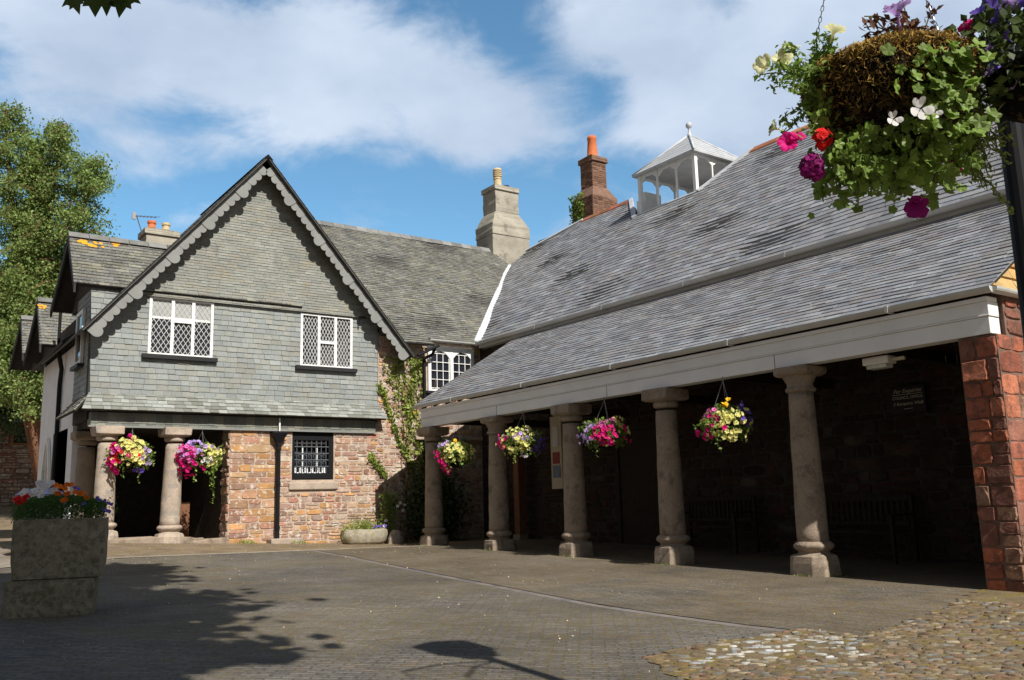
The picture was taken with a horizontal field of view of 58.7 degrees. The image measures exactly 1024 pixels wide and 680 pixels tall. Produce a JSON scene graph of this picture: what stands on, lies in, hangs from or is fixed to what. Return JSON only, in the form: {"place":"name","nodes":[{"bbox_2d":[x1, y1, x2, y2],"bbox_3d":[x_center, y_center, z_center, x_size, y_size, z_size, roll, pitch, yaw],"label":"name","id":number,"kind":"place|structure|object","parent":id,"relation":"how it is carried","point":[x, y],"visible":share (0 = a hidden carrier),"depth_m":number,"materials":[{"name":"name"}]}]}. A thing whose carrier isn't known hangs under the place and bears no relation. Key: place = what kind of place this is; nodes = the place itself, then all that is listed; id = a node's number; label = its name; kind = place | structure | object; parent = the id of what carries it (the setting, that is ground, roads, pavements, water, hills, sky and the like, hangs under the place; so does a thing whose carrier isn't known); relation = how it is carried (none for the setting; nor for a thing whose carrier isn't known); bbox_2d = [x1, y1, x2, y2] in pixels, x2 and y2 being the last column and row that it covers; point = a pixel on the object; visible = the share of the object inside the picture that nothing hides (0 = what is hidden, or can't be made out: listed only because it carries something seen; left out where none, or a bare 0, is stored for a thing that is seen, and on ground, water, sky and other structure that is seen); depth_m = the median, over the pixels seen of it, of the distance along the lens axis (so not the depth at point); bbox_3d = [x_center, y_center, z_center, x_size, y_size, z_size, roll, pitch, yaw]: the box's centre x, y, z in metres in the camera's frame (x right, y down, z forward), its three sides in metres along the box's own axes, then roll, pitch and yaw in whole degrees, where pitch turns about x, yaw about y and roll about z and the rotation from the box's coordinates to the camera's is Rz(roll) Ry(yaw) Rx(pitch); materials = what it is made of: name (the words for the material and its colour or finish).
{"place":"outdoors","nodes":[
{"label":"outdoors","id":0,"kind":"place"},
{"bbox_2d":[0,548,10,567],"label":"street","id":1,"kind":"structure","parent":0,"point":[4,561],"depth_m":15.81,"materials":[{"name":"stone"}]},
{"bbox_2d":[12,488,63,519],"bbox_3d":[-8.406,3.199,16.146,0.770,1.157,0.788,6,-12,-35],"label":"wheeled bin","id":2,"kind":"object","parent":1,"relation":"on","point":[16,494],"visible":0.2,"depth_m":15.98,"materials":[{"name":"blue paint"}]},
{"bbox_2d":[0,551,777,679],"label":"brick paving","id":3,"kind":"structure","parent":0,"point":[127,626],"depth_m":7.73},
{"bbox_2d":[1,517,108,618],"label":"granite planter","id":4,"kind":"object","parent":3,"relation":"on","point":[58,567],"visible":0.92,"depth_m":8.96,"materials":[{"name":"grey stone"}]},
{"bbox_2d":[10,479,118,522],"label":"planter flowers","id":5,"kind":"object","parent":4,"relation":"in","point":[46,503],"visible":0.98,"depth_m":9.15,"materials":[{"name":"green plant"}]},
{"bbox_2d":[62,0,140,16],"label":"maple tree","id":6,"kind":"object","parent":3,"relation":"on","point":[120,6],"visible":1,"depth_m":2.91,"materials":[{"name":"green plant"}]},
{"bbox_2d":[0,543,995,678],"bbox_3d":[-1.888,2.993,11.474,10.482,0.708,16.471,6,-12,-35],"label":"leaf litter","id":7,"kind":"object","parent":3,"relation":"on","point":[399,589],"visible":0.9,"depth_m":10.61,"materials":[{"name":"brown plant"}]},
{"bbox_2d":[982,1,1023,339],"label":"lamp post","id":8,"kind":"object","parent":3,"relation":"on","point":[1013,174],"visible":0.42,"depth_m":3.54,"materials":[{"name":"black metal"}]},
{"bbox_2d":[752,0,1017,219],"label":"hanging basket","id":9,"kind":"object","parent":8,"relation":"hanging from","point":[887,111],"visible":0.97,"depth_m":3.09,"materials":[{"name":"green plant"}]},
{"bbox_2d":[943,0,1023,124],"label":"hanging basket","id":10,"kind":"object","parent":8,"relation":"hanging from","point":[1003,83],"visible":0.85,"depth_m":3.04,"materials":[{"name":"green plant"}]},
{"bbox_2d":[0,506,861,635],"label":"ground","id":11,"kind":"structure","parent":0,"point":[119,550],"depth_m":17.95,"materials":[{"name":"stone"}]},
{"bbox_2d":[0,388,27,450],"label":"dark tree","id":12,"kind":"object","parent":11,"relation":"on","point":[6,425],"visible":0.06,"depth_m":36.60,"materials":[{"name":"green plant"}]},
{"bbox_2d":[0,408,35,505],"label":"stone house","id":13,"kind":"structure","parent":11,"relation":"on","point":[16,473],"depth_m":38.67,"materials":[{"name":"brick"}]},
{"bbox_2d":[7,424,27,445],"bbox_3d":[-20.407,4.076,39.405,2.452,0.989,0.100,6,-12,-35],"label":"window","id":14,"kind":"structure","parent":13,"relation":"in","point":[12,441],"depth_m":38.91,"materials":[{"name":"glass"}]},
{"bbox_2d":[0,99,120,487],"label":"birch tree","id":15,"kind":"object","parent":11,"relation":"on","point":[31,266],"visible":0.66,"depth_m":32.35,"materials":[{"name":"green plant"}]},
{"bbox_2d":[9,212,302,518],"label":"rendered house","id":16,"kind":"structure","parent":11,"relation":"on","point":[48,328],"depth_m":20.47,"materials":[{"name":"stone"}]},
{"bbox_2d":[40,438,50,487],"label":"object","id":17,"kind":"structure","parent":16,"relation":"in","point":[46,461],"depth_m":21.65,"materials":[{"name":"white fabric"}]},
{"bbox_2d":[0,545,429,567],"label":"edge kerb strip","id":18,"kind":"object","parent":11,"relation":"on","point":[235,552],"visible":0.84,"depth_m":16.59,"materials":[{"name":"stone"}]},
{"bbox_2d":[42,154,510,543],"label":"gabled house","id":19,"kind":"structure","parent":11,"relation":"on","point":[285,407],"depth_m":20.68,"materials":[{"name":"stone"}]},
{"bbox_2d":[70,308,85,371],"bbox_3d":[-9.114,0.005,19.152,0.130,1.230,0.800,6,-12,-35],"label":"side window","id":20,"kind":"structure","parent":19,"relation":"in","point":[81,316],"depth_m":19.08,"materials":[{"name":"white paint"}]},
{"bbox_2d":[103,427,155,482],"bbox_3d":[-7.670,2.309,18.247,1.023,1.145,1.044,6,-12,-35],"label":"hanging basket","id":21,"kind":"object","parent":19,"relation":"hanging from","point":[140,451],"visible":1,"depth_m":17.97,"materials":[{"name":"yellow plant"}]},
{"bbox_2d":[141,296,217,362],"bbox_3d":[-7.047,-0.217,19.404,1.560,1.320,0.150,6,-12,-35],"label":"window","id":22,"kind":"structure","parent":19,"relation":"in","point":[179,329],"depth_m":19.42,"materials":[{"name":"white paint"}]},
{"bbox_2d":[175,429,225,503],"bbox_3d":[-6.516,2.629,19.008,1.033,1.568,1.000,6,-12,-35],"label":"hanging basket","id":23,"kind":"object","parent":19,"relation":"hanging from","point":[206,464],"visible":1,"depth_m":18.80,"materials":[{"name":"pink plant"}]},
{"bbox_2d":[292,431,332,478],"bbox_3d":[-4.609,2.641,20.841,1.000,1.070,0.262,6,-12,-35],"label":"barred window","id":24,"kind":"structure","parent":19,"relation":"in","point":[308,448],"depth_m":20.84,"materials":[{"name":"black paint"}]},
{"bbox_2d":[295,313,356,372],"bbox_3d":[-4.335,0.078,21.297,1.520,1.320,0.150,6,-12,-35],"label":"window","id":25,"kind":"structure","parent":19,"relation":"in","point":[325,341],"depth_m":21.32,"materials":[{"name":"white paint"}]},
{"bbox_2d":[367,356,435,538],"bbox_3d":[-2.609,2.548,21.974,1.902,4.406,0.212,6,-12,-35],"label":"ivy","id":26,"kind":"object","parent":19,"relation":"attached to","point":[408,409],"visible":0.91,"depth_m":22.17,"materials":[{"name":"green plant"}]},
{"bbox_2d":[426,345,473,392],"bbox_3d":[-1.563,0.778,23.170,1.440,1.210,0.120,6,-12,-35],"label":"arched window","id":27,"kind":"structure","parent":19,"relation":"in","point":[447,363],"depth_m":23.13,"materials":[{"name":"white paint"}]},
{"bbox_2d":[475,168,529,264],"bbox_3d":[-0.320,-3.738,30.784,1.535,4.260,1.063,6,-12,-35],"label":"hall chimney","id":28,"kind":"object","parent":19,"relation":"on","point":[502,231],"visible":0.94,"depth_m":30.44,"materials":[{"name":"stone"}]},
{"bbox_2d":[340,528,387,543],"bbox_3d":[-3.312,4.401,20.423,1.090,0.352,0.650,6,-12,-35],"label":"stone trough","id":29,"kind":"object","parent":11,"relation":"on","point":[366,536],"visible":0.91,"depth_m":20.12,"materials":[{"name":"beige stone"}]},
{"bbox_2d":[340,511,386,537],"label":"trough herbs","id":30,"kind":"object","parent":29,"relation":"in","point":[365,526],"visible":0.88,"depth_m":20.40,"materials":[{"name":"green plant"}]},
{"bbox_2d":[374,489,405,537],"bbox_3d":[-2.857,4.061,21.235,0.744,1.184,0.344,6,-12,-35],"label":"rose bush","id":31,"kind":"object","parent":11,"relation":"on","point":[389,516],"visible":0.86,"depth_m":21.24,"materials":[{"name":"green plant"}]},
{"bbox_2d":[388,530,403,543],"bbox_3d":[-2.655,4.520,20.838,0.392,0.350,0.308,6,-12,-35],"label":"boulder","id":32,"kind":"object","parent":11,"relation":"on","point":[395,537],"visible":0.91,"depth_m":20.73,"materials":[{"name":"stone"}]},
{"bbox_2d":[387,446,476,541],"bbox_3d":[-1.679,3.613,21.750,2.798,2.384,1.250,6,-12,-35],"label":"shrub","id":33,"kind":"object","parent":11,"relation":"on","point":[449,510],"visible":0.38,"depth_m":21.67,"materials":[{"name":"green plant"}]},
{"bbox_2d":[512,430,527,539],"bbox_3d":[0.172,3.406,21.409,0.260,2.580,0.260,6,-12,-35],"label":"timber post","id":34,"kind":"object","parent":11,"relation":"on","point":[519,498],"visible":0.6,"depth_m":21.28,"materials":[{"name":"wood"}]},
{"bbox_2d":[237,535,840,576],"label":"wall foot weeds","id":35,"kind":"object","parent":11,"relation":"on","point":[303,542],"depth_m":19.33,"materials":[{"name":"green plant"}]},
{"bbox_2d":[315,551,785,630],"bbox_3d":[-0.679,3.160,12.098,0.774,0.341,12.676,5,-12,-32],"label":"drain channel","id":36,"kind":"object","parent":11,"relation":"on","point":[623,609],"visible":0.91,"depth_m":9.55,"materials":[{"name":"stone"}]},
{"bbox_2d":[412,202,1017,576],"bbox_3d":[3.393,1.320,16.271,4.645,5.243,12.975,6,-12,-35],"label":"arcade","id":37,"kind":"object","parent":11,"relation":"on","point":[934,264],"visible":0.97,"depth_m":13.78,"materials":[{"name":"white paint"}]},
{"bbox_2d":[433,425,478,474],"bbox_3d":[-1.139,2.200,18.621,0.928,1.100,0.825,6,-12,-35],"label":"hanging basket","id":38,"kind":"object","parent":37,"relation":"hanging from","point":[460,459],"visible":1,"depth_m":18.44,"materials":[{"name":"yellow plant"}]},
{"bbox_2d":[495,414,547,462],"bbox_3d":[0.184,1.789,16.847,0.922,0.992,0.848,-4,-10,12],"label":"hanging basket","id":39,"kind":"object","parent":37,"relation":"hanging from","point":[523,448],"visible":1,"depth_m":16.61,"materials":[{"name":"yellow plant"}]},
{"bbox_2d":[576,396,631,456],"bbox_3d":[1.525,1.430,14.981,0.914,1.020,0.802,-8,-12,31],"label":"hanging basket","id":40,"kind":"object","parent":37,"relation":"hanging from","point":[599,440],"visible":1,"depth_m":14.78,"materials":[{"name":"pink plant"}]},
{"bbox_2d":[694,376,752,449],"bbox_3d":[2.973,1.048,12.890,0.844,1.089,0.823,-4,-10,11],"label":"hanging basket","id":41,"kind":"object","parent":37,"relation":"hanging from","point":[721,431],"visible":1,"depth_m":12.66,"materials":[{"name":"multicoloured plant"}]},
{"bbox_2d":[862,355,905,369],"bbox_3d":[4.692,0.276,11.452,0.200,0.148,0.530,6,-12,-35],"label":"batten light","id":42,"kind":"object","parent":37,"relation":"attached to","point":[880,362],"visible":1,"depth_m":11.42,"materials":[{"name":"white paint"}]},
{"bbox_2d":[474,44,1020,564],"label":"long hall","id":43,"kind":"structure","parent":11,"relation":"on","point":[748,210],"depth_m":17.05,"materials":[{"name":"stone"}]},
{"bbox_2d":[550,416,562,488],"bbox_3d":[1.015,2.539,20.591,0.075,1.630,0.400,6,-12,-35],"label":"notice board","id":44,"kind":"object","parent":43,"relation":"attached to","point":[556,432],"visible":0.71,"depth_m":20.55,"materials":[{"name":"wood"}]},
{"bbox_2d":[572,135,616,222],"bbox_3d":[2.676,-4.573,29.603,1.064,4.320,1.062,6,-12,-35],"label":"brick chimney","id":45,"kind":"object","parent":43,"relation":"on","point":[598,195],"visible":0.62,"depth_m":29.43,"materials":[{"name":"brick"}]},
{"bbox_2d":[567,192,584,224],"bbox_3d":[2.148,-4.123,29.454,0.358,1.264,0.770,6,-12,-35],"label":"chimney ivy","id":46,"kind":"object","parent":45,"relation":"attached to","point":[577,217],"visible":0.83,"depth_m":29.39,"materials":[{"name":"green plant"}]},
{"bbox_2d":[618,428,659,545],"bbox_3d":[2.656,2.996,18.411,0.065,2.370,1.300,6,-12,-35],"label":"door","id":47,"kind":"structure","parent":43,"relation":"in","point":[638,458],"depth_m":18.45,"materials":[{"name":"brown wood"}]},
{"bbox_2d":[631,122,737,212],"bbox_3d":[4.849,-4.546,24.580,2.282,2.810,2.345,6,-12,-35],"label":"cupola","id":48,"kind":"object","parent":43,"relation":"on","point":[689,163],"visible":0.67,"depth_m":24.32,"materials":[{"name":"white paint"}]},
{"bbox_2d":[890,383,927,414],"bbox_3d":[6.008,0.901,13.816,0.048,0.420,0.560,6,-12,-35],"label":"office sign","id":49,"kind":"object","parent":43,"relation":"attached to","point":[908,399],"visible":1,"depth_m":13.79,"materials":[{"name":"paint"}]},
{"bbox_2d":[958,263,1023,591],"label":"end wall","id":50,"kind":"structure","parent":11,"relation":"on","point":[992,367],"depth_m":9.92,"materials":[{"name":"red brick"}]},
{"bbox_2d":[0,0,1023,263],"label":"sky","id":51,"kind":"structure","parent":0,"point":[395,116],"materials":[{"name":"blue"}]},
{"bbox_2d":[318,539,986,634],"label":"herringbone paving","id":52,"kind":"structure","parent":0,"point":[860,599],"depth_m":11.14,"materials":[{"name":"brick"}]},
{"bbox_2d":[685,495,759,553],"bbox_3d":[3.554,3.297,16.313,0.640,0.980,1.630,6,-12,-35],"label":"bench","id":53,"kind":"object","parent":52,"relation":"on","point":[734,519],"visible":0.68,"depth_m":16.27,"materials":[{"name":"brown wood"}]},
{"bbox_2d":[825,495,919,563],"bbox_3d":[5.256,2.885,13.938,0.640,0.980,1.630,6,-12,-35],"label":"bench","id":54,"kind":"object","parent":52,"relation":"on","point":[890,521],"visible":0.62,"depth_m":13.82,"materials":[{"name":"brown wood"}]},
{"bbox_2d":[641,589,1023,679],"bbox_3d":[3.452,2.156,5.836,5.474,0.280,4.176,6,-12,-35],"label":"cobble stones","id":55,"kind":"object","parent":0,"point":[891,658],"visible":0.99,"depth_m":6.46,"materials":[{"name":"beige stone"}]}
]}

